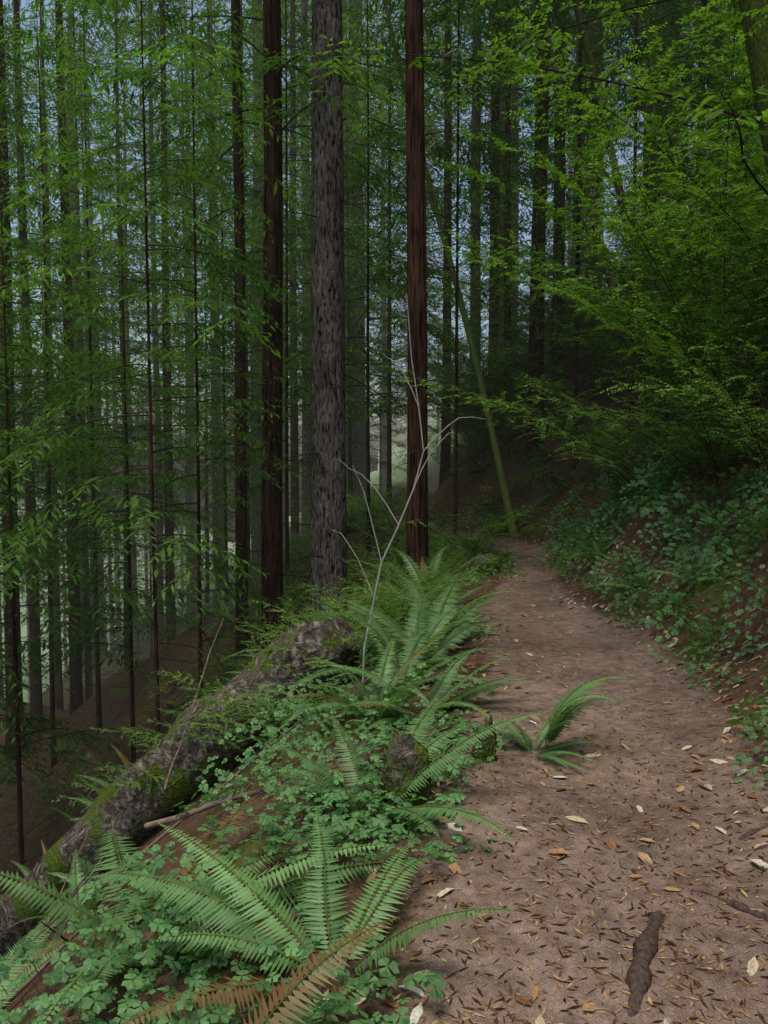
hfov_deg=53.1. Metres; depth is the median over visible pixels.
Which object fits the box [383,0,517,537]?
leaning bay
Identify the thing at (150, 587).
tree
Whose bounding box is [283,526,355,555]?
huckleberry shrub
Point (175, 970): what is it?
sorrel
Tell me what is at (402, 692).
sword fern
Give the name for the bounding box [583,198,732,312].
tall huckleberry shrub
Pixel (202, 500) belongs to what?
tree
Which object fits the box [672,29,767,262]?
branch
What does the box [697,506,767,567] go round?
sorrel
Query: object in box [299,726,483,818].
sorrel
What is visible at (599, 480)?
sorrel
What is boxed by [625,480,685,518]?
sword fern
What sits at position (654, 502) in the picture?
sorrel
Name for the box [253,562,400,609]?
huckleberry shrub
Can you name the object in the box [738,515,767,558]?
sorrel
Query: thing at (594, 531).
sorrel
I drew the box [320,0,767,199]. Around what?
branch
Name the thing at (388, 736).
sorrel
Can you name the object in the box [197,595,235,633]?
sword fern
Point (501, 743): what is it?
sorrel
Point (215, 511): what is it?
tree
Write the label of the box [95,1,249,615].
tree
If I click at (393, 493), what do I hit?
huckleberry shrub
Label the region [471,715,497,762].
mossy stump
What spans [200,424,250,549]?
tree
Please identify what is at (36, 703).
tree
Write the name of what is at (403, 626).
sorrel
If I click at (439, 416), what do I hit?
tall huckleberry shrub
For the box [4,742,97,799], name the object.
huckleberry shrub
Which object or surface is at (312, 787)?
sorrel
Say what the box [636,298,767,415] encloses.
huckleberry shrub
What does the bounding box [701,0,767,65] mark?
tall huckleberry shrub
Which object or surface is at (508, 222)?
tall huckleberry shrub
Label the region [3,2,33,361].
tree
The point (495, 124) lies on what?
tree
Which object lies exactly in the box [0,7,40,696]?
tree
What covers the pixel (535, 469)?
sorrel
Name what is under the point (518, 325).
tall huckleberry shrub
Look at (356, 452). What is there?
tree
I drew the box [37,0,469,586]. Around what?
tree
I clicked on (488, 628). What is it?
sorrel
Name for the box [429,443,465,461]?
huckleberry shrub
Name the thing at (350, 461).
tree
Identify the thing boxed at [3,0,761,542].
sky
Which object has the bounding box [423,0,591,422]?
tree
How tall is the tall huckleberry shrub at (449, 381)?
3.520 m
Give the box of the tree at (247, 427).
[175,0,309,586]
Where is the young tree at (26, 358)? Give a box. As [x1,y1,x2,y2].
[0,125,196,881]
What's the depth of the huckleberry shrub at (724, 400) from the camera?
4.92 m
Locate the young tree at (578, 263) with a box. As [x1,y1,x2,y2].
[446,0,719,470]
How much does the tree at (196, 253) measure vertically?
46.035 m
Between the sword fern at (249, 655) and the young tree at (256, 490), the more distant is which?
the young tree at (256, 490)
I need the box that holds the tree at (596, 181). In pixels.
[470,0,679,360]
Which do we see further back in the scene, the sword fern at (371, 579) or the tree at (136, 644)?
the tree at (136, 644)
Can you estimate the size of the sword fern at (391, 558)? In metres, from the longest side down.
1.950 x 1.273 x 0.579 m
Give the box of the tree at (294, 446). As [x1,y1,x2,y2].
[182,0,400,554]
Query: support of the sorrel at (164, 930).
on the forest floor
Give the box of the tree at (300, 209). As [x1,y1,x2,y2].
[219,0,398,548]
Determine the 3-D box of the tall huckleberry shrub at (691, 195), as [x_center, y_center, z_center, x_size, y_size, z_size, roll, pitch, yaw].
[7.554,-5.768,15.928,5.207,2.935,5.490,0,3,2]
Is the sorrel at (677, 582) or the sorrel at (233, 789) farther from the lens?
the sorrel at (677, 582)
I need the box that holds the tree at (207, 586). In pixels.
[133,264,300,620]
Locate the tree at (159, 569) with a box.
[63,0,234,649]
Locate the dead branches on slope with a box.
[0,618,474,1009]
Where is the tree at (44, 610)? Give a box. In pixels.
[1,460,67,691]
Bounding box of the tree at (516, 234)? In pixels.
[427,1,615,349]
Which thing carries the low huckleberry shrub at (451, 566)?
on the forest floor
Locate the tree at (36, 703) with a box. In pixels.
[0,0,124,736]
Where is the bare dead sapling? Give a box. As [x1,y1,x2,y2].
[332,293,485,683]
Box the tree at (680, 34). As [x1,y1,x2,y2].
[454,0,716,248]
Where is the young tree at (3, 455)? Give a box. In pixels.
[0,0,182,767]
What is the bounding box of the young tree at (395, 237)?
[355,45,469,448]
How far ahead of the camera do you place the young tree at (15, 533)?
10.74 m
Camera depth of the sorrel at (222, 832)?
3.21 m
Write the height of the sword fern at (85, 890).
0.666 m
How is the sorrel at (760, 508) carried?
on the forest floor
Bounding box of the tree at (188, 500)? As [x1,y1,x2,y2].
[103,2,250,628]
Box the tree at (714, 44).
[583,0,743,355]
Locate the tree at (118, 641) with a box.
[82,78,163,643]
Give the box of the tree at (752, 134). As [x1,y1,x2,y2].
[706,1,755,259]
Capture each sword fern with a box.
[0,794,392,1023]
[0,905,61,999]
[0,919,63,1009]
[0,935,63,979]
[0,935,78,1004]
[1,924,40,961]
[7,847,119,934]
[10,840,47,875]
[47,807,76,822]
[48,822,106,926]
[68,783,101,819]
[77,744,131,786]
[83,807,513,1023]
[161,694,190,717]
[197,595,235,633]
[204,592,235,619]
[222,622,329,666]
[226,648,255,672]
[239,623,260,639]
[243,916,400,1023]
[249,599,301,627]
[265,700,554,863]
[276,636,444,731]
[283,537,301,564]
[283,637,454,727]
[286,604,510,694]
[301,587,421,634]
[318,603,396,646]
[318,646,539,731]
[325,601,482,680]
[337,579,520,663]
[341,550,468,605]
[346,516,366,534]
[346,600,499,681]
[347,565,375,589]
[348,567,400,598]
[349,495,396,517]
[351,584,491,633]
[351,617,467,667]
[353,597,483,661]
[357,536,394,552]
[364,547,457,584]
[371,528,405,545]
[376,543,403,574]
[387,525,464,548]
[396,544,489,599]
[401,558,466,587]
[406,557,475,600]
[420,562,479,588]
[429,536,502,558]
[430,534,514,561]
[458,455,492,475]
[461,534,508,545]
[478,711,602,772]
[524,443,557,460]
[543,676,634,751]
[564,534,610,558]
[565,538,592,557]
[583,533,660,588]
[596,475,637,508]
[597,498,627,520]
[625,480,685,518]
[645,539,735,596]
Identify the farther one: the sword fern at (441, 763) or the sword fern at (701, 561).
the sword fern at (701, 561)
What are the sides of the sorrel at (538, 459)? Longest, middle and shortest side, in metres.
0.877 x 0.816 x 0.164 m
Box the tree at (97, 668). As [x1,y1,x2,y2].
[0,0,199,732]
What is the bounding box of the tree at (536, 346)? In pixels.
[423,0,676,455]
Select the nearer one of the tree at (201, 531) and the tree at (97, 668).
the tree at (97, 668)
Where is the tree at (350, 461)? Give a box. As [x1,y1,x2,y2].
[249,62,406,509]
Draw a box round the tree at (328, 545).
[263,0,430,621]
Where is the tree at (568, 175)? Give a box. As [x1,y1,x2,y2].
[546,9,587,285]
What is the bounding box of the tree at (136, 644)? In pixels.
[37,11,204,655]
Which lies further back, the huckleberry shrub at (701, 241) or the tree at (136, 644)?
the tree at (136, 644)
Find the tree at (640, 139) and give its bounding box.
[600,16,704,250]
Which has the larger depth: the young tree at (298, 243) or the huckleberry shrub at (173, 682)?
the young tree at (298, 243)
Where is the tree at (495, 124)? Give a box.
[424,0,644,433]
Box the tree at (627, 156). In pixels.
[600,9,694,252]
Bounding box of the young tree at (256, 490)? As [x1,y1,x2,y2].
[143,0,406,588]
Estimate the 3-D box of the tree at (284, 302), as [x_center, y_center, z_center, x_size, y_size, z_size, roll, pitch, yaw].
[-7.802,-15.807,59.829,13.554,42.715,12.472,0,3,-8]
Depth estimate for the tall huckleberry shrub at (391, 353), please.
22.60 m
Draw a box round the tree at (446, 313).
[343,0,535,485]
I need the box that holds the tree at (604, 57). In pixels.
[567,13,653,132]
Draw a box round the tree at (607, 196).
[546,0,616,274]
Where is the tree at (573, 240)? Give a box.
[491,0,695,301]
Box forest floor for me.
[0,271,767,1023]
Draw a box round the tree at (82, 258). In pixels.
[12,15,178,565]
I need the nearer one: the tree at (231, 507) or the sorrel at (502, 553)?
the sorrel at (502, 553)
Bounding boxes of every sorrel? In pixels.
[0,845,245,1023]
[0,958,129,1023]
[0,992,102,1023]
[28,986,141,1023]
[56,871,307,1023]
[65,852,241,1023]
[67,841,221,959]
[97,991,345,1023]
[117,925,421,1023]
[121,874,277,991]
[131,938,445,1023]
[170,763,283,826]
[174,978,399,1023]
[190,793,397,893]
[196,699,327,810]
[198,806,363,881]
[213,742,314,820]
[242,727,328,789]
[245,684,323,743]
[251,679,371,762]
[259,780,495,894]
[260,783,402,871]
[262,760,379,812]
[284,735,469,849]
[286,672,354,716]
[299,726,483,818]
[300,673,412,718]
[302,694,379,731]
[303,697,409,762]
[310,698,411,726]
[314,790,462,872]
[325,643,382,699]
[332,651,376,689]
[351,716,508,780]
[354,644,457,669]
[365,662,496,727]
[367,714,504,761]
[375,713,483,753]
[387,617,423,632]
[396,612,475,640]
[404,615,483,639]
[425,606,511,640]
[431,571,480,589]
[455,572,489,584]
[467,562,522,571]
[473,515,493,532]
[474,551,526,561]
[476,564,528,578]
[478,490,512,515]
[489,518,522,531]
[500,555,522,568]
[502,506,531,532]
[507,519,542,541]
[512,513,534,531]
[518,446,541,463]
[521,443,545,463]
[521,529,542,539]
[527,452,550,471]
[529,466,559,489]
[539,537,578,567]
[541,552,581,570]
[542,542,579,572]
[543,516,568,537]
[545,501,583,531]
[545,506,577,524]
[545,517,572,536]
[545,517,584,549]
[547,532,593,562]
[548,550,587,571]
[551,558,576,577]
[555,565,607,594]
[556,525,574,546]
[557,478,597,506]
[559,532,603,559]
[564,518,611,553]
[567,529,620,573]
[571,517,600,538]
[572,498,616,530]
[572,520,594,537]
[576,508,607,528]
[579,511,633,553]
[580,462,617,483]
[585,512,608,528]
[586,499,643,544]
[588,510,623,536]
[588,573,669,604]
[589,543,660,614]
[590,491,620,515]
[590,545,653,592]
[593,473,625,503]
[594,492,647,530]
[600,459,626,487]
[606,485,652,515]
[607,587,658,625]
[613,460,655,486]
[614,470,650,502]
[619,467,681,519]
[621,463,662,497]
[621,477,662,500]
[622,466,653,485]
[625,527,701,581]
[629,463,683,509]
[629,480,679,510]
[630,490,684,547]
[631,475,663,494]
[633,451,681,474]
[633,459,687,491]
[634,453,691,493]
[637,502,698,560]
[638,441,697,483]
[638,584,724,628]
[641,446,692,471]
[641,447,688,480]
[643,543,741,613]
[645,603,731,672]
[646,471,695,505]
[647,489,708,549]
[652,596,725,626]
[654,558,725,606]
[656,505,711,540]
[662,476,719,532]
[663,607,752,645]
[666,513,741,550]
[668,610,728,658]
[679,631,767,690]
[684,497,739,547]
[696,483,767,539]
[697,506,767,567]
[702,464,767,508]
[703,535,764,589]
[711,521,767,565]
[713,468,766,500]
[715,498,767,549]
[721,469,766,529]
[723,573,767,653]
[725,695,767,736]
[731,676,767,742]
[732,716,767,789]
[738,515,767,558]
[744,475,767,526]
[746,492,767,515]
[749,661,767,689]
[752,523,767,561]
[757,475,767,511]
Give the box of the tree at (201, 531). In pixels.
[163,455,234,587]
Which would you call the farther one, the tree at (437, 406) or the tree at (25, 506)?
the tree at (437, 406)
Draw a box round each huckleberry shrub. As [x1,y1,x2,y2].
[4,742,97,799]
[8,785,82,823]
[51,752,120,812]
[90,678,196,745]
[100,651,151,675]
[100,726,215,795]
[126,653,209,688]
[130,696,173,740]
[154,666,316,756]
[157,670,297,737]
[159,650,243,696]
[163,631,359,738]
[177,629,254,675]
[187,647,256,676]
[187,664,239,698]
[193,563,306,616]
[204,559,353,613]
[212,555,298,582]
[215,588,353,645]
[216,556,309,609]
[217,585,309,627]
[219,636,279,667]
[226,543,309,589]
[233,598,376,642]
[239,636,267,648]
[241,601,379,681]
[249,589,293,624]
[251,581,355,625]
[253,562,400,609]
[261,624,385,679]
[283,512,347,555]
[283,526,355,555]
[283,529,309,548]
[286,591,401,633]
[288,534,471,606]
[290,488,390,523]
[291,602,379,619]
[294,494,386,519]
[297,579,425,631]
[304,488,390,522]
[304,604,407,650]
[310,582,467,638]
[332,578,424,607]
[340,567,478,630]
[341,557,450,604]
[341,576,445,611]
[345,247,580,450]
[346,479,406,510]
[346,479,406,514]
[346,489,384,519]
[346,492,436,538]
[346,497,406,532]
[346,503,487,577]
[347,486,406,509]
[347,515,486,583]
[347,555,370,584]
[347,561,438,590]
[347,572,399,603]
[348,482,404,522]
[351,501,405,532]
[355,557,497,619]
[360,551,513,607]
[361,581,441,619]
[362,489,406,503]
[363,500,452,534]
[366,199,592,445]
[369,558,463,588]
[372,257,583,401]
[372,486,406,507]
[373,242,605,416]
[374,334,486,407]
[379,282,567,439]
[379,475,482,540]
[380,337,503,431]
[381,326,528,436]
[384,402,509,462]
[386,313,523,442]
[394,298,763,497]
[398,353,513,438]
[401,319,546,441]
[401,486,553,561]
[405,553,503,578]
[406,379,589,446]
[426,0,767,431]
[427,339,592,415]
[428,330,513,387]
[428,363,499,442]
[428,430,466,451]
[428,431,473,471]
[428,435,467,469]
[429,0,767,441]
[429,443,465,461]
[429,557,464,576]
[430,204,644,352]
[430,539,512,573]
[431,261,614,384]
[432,318,767,473]
[434,312,616,415]
[435,373,502,438]
[436,322,486,386]
[439,229,767,414]
[440,133,764,361]
[441,389,498,429]
[448,183,691,368]
[449,367,546,414]
[454,359,572,418]
[459,244,629,390]
[466,238,649,375]
[468,194,692,365]
[470,178,666,360]
[476,0,767,357]
[476,312,591,373]
[477,368,561,419]
[484,346,588,387]
[484,372,527,410]
[485,156,758,341]
[489,383,595,439]
[490,189,767,426]
[492,268,736,396]
[512,314,612,373]
[513,367,767,488]
[521,185,767,337]
[522,187,766,434]
[543,261,767,473]
[545,287,655,375]
[547,402,678,466]
[560,99,767,392]
[565,166,765,313]
[570,410,715,480]
[571,176,732,322]
[573,194,667,289]
[580,200,754,295]
[582,168,760,297]
[582,195,756,371]
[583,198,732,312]
[592,313,767,491]
[594,30,767,297]
[595,119,766,225]
[596,64,767,250]
[597,66,765,230]
[597,375,767,444]
[603,370,767,481]
[606,124,767,268]
[606,173,760,254]
[607,204,767,332]
[611,134,765,217]
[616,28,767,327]
[616,199,763,290]
[627,1,767,316]
[631,151,763,281]
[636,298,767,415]
[640,314,767,413]
[641,205,759,298]
[656,333,764,421]
[661,211,767,318]
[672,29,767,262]
[672,336,767,431]
[680,256,765,363]
[681,144,767,245]
[692,235,767,362]
[701,0,767,46]
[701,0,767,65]
[703,55,749,73]
[718,322,767,355]
[732,3,767,102]
[733,167,767,338]
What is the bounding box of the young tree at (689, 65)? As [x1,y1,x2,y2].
[450,0,766,476]
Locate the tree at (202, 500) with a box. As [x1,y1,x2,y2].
[174,380,234,588]
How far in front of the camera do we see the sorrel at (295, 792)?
3.47 m
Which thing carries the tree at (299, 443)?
on the forest floor
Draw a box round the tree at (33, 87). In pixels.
[1,5,102,672]
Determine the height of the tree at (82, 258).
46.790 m
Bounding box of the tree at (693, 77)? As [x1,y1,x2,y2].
[640,0,758,196]
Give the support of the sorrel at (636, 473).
on the forest floor
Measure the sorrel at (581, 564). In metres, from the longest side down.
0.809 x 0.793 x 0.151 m
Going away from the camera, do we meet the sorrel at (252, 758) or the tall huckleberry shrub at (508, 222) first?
the sorrel at (252, 758)
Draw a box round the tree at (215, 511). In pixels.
[134,0,263,611]
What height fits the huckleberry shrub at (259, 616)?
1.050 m
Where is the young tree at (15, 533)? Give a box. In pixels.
[0,0,306,744]
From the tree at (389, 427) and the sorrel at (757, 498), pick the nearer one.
the sorrel at (757, 498)
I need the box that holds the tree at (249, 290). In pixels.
[199,92,302,465]
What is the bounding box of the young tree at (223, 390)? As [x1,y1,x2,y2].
[146,49,299,606]
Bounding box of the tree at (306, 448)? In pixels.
[179,0,406,546]
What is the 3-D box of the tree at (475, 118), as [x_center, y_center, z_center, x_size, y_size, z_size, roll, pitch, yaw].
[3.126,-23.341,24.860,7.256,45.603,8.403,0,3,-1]
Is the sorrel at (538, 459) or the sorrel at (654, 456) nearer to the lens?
the sorrel at (654, 456)
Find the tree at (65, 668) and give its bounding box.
[40,197,66,675]
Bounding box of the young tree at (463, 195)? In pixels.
[436,0,568,349]
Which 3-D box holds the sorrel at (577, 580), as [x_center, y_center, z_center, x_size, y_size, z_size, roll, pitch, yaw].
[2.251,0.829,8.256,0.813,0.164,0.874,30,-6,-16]
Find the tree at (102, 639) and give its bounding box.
[0,48,211,655]
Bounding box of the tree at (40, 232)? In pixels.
[17,10,62,617]
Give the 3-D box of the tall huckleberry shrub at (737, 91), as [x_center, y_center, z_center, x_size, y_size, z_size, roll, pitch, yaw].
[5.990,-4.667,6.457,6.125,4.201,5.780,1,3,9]
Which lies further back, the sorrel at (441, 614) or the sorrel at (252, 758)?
the sorrel at (441, 614)
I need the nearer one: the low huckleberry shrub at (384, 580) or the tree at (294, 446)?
the low huckleberry shrub at (384, 580)
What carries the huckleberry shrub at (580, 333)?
on the forest floor
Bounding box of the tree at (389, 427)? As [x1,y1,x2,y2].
[342,0,473,513]
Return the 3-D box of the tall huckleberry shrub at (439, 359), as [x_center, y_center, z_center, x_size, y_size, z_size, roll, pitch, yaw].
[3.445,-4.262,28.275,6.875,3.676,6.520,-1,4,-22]
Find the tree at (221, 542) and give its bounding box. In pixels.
[143,0,301,599]
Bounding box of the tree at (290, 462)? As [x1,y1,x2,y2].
[288,412,301,502]
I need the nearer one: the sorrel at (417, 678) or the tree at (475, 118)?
the sorrel at (417, 678)
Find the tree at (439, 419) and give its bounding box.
[365,262,467,441]
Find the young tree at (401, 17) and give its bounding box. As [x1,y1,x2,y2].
[343,0,593,548]
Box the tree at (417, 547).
[334,0,491,587]
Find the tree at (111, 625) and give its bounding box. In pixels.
[78,35,140,647]
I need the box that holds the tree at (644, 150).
[565,0,728,282]
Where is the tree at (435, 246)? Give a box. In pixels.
[343,0,490,334]
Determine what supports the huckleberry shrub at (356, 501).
on the forest floor
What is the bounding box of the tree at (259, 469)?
[204,282,301,580]
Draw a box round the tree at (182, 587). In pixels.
[148,148,209,610]
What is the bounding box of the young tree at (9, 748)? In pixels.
[0,11,109,826]
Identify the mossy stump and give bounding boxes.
[378,729,431,807]
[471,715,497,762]
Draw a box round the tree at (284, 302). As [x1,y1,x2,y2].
[225,71,310,542]
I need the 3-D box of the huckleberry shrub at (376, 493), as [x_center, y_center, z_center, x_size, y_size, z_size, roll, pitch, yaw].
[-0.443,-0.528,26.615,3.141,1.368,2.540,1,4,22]
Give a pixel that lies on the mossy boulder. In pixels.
(495, 563)
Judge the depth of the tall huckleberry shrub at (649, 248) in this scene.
18.29 m
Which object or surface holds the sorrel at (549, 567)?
on the forest floor
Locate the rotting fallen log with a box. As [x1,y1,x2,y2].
[0,618,360,958]
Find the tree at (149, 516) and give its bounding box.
[106,383,185,608]
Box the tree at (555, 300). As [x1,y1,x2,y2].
[450,0,686,385]
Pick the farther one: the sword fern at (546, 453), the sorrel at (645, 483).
the sword fern at (546, 453)
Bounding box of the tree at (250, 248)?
[221,28,301,436]
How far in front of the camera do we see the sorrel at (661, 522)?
7.62 m
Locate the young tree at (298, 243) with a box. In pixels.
[247,96,391,442]
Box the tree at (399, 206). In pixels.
[217,1,490,481]
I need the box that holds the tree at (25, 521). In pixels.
[3,160,66,702]
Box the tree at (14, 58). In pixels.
[0,48,26,297]
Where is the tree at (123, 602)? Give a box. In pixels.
[106,556,143,647]
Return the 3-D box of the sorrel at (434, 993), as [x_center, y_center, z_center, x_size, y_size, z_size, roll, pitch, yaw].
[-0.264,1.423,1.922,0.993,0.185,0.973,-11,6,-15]
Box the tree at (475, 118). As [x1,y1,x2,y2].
[369,0,592,454]
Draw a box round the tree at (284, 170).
[222,4,301,426]
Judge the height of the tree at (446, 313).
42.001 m
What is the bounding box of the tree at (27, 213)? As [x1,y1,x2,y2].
[3,10,58,431]
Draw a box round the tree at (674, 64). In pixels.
[614,5,765,323]
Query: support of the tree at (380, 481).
on the forest floor
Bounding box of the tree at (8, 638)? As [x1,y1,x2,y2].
[0,0,162,760]
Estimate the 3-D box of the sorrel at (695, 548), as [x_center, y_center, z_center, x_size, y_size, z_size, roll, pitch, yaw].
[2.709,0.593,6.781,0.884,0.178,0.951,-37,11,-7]
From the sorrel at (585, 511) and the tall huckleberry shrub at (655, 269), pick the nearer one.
the tall huckleberry shrub at (655, 269)
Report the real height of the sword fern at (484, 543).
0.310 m
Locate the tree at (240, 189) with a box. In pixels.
[125,0,406,660]
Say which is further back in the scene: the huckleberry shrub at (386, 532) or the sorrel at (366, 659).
the huckleberry shrub at (386, 532)
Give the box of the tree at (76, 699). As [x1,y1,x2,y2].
[1,0,185,715]
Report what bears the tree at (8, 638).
on the forest floor
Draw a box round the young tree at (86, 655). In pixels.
[1,264,161,700]
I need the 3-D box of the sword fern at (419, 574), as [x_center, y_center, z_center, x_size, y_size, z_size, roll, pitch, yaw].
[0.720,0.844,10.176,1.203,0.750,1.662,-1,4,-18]
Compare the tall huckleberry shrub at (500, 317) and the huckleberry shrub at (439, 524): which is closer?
the huckleberry shrub at (439, 524)
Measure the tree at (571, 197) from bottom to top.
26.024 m
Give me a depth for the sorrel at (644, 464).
9.25 m
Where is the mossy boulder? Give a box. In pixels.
[466,553,503,579]
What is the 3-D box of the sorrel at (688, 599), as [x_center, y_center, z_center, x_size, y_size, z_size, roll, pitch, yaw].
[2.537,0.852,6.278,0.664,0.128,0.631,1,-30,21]
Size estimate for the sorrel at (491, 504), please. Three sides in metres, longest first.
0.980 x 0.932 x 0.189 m
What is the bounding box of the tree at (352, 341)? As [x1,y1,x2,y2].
[297,0,404,496]
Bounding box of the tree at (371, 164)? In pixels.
[288,0,402,304]
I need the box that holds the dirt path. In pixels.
[303,483,767,1023]
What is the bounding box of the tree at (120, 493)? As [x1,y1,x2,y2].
[0,388,150,674]
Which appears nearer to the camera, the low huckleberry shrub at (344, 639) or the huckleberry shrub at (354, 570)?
the low huckleberry shrub at (344, 639)
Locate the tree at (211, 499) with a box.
[195,417,250,536]
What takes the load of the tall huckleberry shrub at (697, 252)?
on the forest floor
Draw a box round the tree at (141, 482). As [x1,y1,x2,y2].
[114,288,164,613]
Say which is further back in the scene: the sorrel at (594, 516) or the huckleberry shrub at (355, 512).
the huckleberry shrub at (355, 512)
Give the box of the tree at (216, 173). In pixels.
[181,0,249,438]
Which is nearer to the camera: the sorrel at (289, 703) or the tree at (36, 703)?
the sorrel at (289, 703)
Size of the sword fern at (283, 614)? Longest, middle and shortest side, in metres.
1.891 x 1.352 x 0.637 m
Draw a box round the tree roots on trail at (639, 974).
[626,825,767,1016]
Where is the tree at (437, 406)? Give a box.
[428,289,453,459]
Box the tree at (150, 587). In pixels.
[99,399,196,656]
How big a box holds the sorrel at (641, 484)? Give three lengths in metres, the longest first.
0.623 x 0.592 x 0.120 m
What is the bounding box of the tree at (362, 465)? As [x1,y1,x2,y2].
[139,0,524,518]
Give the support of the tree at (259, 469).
on the forest floor
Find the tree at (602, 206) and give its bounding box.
[527,9,653,300]
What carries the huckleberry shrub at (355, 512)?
on the forest floor
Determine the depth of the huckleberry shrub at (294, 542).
22.07 m
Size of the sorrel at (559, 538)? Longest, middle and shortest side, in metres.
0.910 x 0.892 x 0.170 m
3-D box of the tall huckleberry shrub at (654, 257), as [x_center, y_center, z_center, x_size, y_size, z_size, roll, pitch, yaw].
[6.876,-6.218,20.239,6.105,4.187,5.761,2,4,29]
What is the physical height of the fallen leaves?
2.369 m
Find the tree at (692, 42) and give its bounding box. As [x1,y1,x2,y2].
[632,1,760,180]
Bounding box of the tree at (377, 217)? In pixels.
[284,1,406,370]
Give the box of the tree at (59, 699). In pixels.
[0,0,144,709]
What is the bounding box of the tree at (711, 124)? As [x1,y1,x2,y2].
[684,0,727,180]
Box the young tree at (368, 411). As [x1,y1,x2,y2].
[256,0,467,556]
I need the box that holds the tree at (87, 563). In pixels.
[28,0,133,697]
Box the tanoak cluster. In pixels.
[537,0,668,457]
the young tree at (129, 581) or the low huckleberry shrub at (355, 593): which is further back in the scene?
the young tree at (129, 581)
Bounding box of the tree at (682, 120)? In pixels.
[613,23,733,208]
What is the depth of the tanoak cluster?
12.27 m
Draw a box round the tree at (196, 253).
[108,0,289,529]
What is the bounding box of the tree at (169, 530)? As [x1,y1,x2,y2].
[42,0,262,642]
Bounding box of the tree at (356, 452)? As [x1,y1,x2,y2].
[282,0,434,506]
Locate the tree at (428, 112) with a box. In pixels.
[282,0,624,353]
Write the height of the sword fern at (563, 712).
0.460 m
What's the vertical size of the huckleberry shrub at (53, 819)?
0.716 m
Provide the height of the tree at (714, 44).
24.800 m
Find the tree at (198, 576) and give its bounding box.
[60,0,315,698]
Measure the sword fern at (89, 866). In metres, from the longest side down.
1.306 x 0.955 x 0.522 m
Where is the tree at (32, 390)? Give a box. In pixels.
[0,146,60,651]
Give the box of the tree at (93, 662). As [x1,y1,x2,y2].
[53,2,142,679]
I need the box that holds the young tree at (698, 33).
[611,0,766,297]
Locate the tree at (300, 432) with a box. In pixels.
[288,285,302,492]
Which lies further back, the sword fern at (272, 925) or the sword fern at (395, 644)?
the sword fern at (395, 644)
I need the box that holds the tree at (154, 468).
[138,306,185,610]
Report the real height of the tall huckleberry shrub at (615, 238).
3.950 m
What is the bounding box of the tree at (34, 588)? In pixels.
[0,370,63,633]
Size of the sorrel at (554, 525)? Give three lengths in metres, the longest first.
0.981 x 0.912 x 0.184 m
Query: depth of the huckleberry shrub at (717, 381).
11.82 m
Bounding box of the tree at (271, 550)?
[104,0,406,649]
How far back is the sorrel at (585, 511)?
11.58 m
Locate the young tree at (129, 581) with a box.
[0,133,287,765]
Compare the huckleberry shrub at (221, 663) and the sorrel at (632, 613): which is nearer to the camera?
the sorrel at (632, 613)
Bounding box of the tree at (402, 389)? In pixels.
[381,302,440,473]
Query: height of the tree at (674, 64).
22.400 m
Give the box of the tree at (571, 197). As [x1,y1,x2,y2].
[528,54,619,301]
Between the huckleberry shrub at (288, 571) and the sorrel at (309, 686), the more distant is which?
the huckleberry shrub at (288, 571)
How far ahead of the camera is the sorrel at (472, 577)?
10.54 m
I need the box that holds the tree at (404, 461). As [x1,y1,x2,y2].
[381,274,437,468]
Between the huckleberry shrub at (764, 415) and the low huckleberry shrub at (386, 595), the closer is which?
the huckleberry shrub at (764, 415)
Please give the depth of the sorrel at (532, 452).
17.49 m
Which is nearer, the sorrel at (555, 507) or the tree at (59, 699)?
the sorrel at (555, 507)
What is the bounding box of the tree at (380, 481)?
[365,314,406,491]
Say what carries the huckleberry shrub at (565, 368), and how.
on the forest floor
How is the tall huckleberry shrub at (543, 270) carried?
on the forest floor
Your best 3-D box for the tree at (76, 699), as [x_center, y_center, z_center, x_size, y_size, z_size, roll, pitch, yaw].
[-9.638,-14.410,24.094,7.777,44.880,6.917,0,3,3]
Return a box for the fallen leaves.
[187,466,767,1023]
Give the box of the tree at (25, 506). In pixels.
[13,227,47,671]
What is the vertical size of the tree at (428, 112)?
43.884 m
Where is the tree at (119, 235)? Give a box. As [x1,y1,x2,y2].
[33,0,206,671]
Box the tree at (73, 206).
[4,0,234,675]
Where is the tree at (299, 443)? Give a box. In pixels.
[290,376,301,479]
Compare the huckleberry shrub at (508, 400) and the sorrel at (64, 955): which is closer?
the sorrel at (64, 955)
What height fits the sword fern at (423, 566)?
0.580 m
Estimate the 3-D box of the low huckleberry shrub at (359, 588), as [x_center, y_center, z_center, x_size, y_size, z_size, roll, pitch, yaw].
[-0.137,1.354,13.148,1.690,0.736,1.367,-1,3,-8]
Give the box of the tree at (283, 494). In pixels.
[159,0,404,553]
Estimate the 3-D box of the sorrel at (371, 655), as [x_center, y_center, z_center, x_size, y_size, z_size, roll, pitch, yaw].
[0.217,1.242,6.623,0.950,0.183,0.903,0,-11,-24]
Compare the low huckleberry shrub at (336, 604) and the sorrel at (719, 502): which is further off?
the low huckleberry shrub at (336, 604)
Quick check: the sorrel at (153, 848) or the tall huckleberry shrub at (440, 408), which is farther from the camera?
the tall huckleberry shrub at (440, 408)
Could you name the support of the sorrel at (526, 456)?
on the forest floor
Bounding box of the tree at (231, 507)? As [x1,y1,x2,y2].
[222,402,250,580]
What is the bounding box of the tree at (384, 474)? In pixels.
[362,1,439,491]
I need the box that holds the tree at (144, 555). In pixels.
[119,406,178,616]
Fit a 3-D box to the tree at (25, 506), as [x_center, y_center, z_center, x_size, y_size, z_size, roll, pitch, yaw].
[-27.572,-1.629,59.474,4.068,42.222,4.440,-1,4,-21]
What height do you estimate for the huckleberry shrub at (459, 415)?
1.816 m

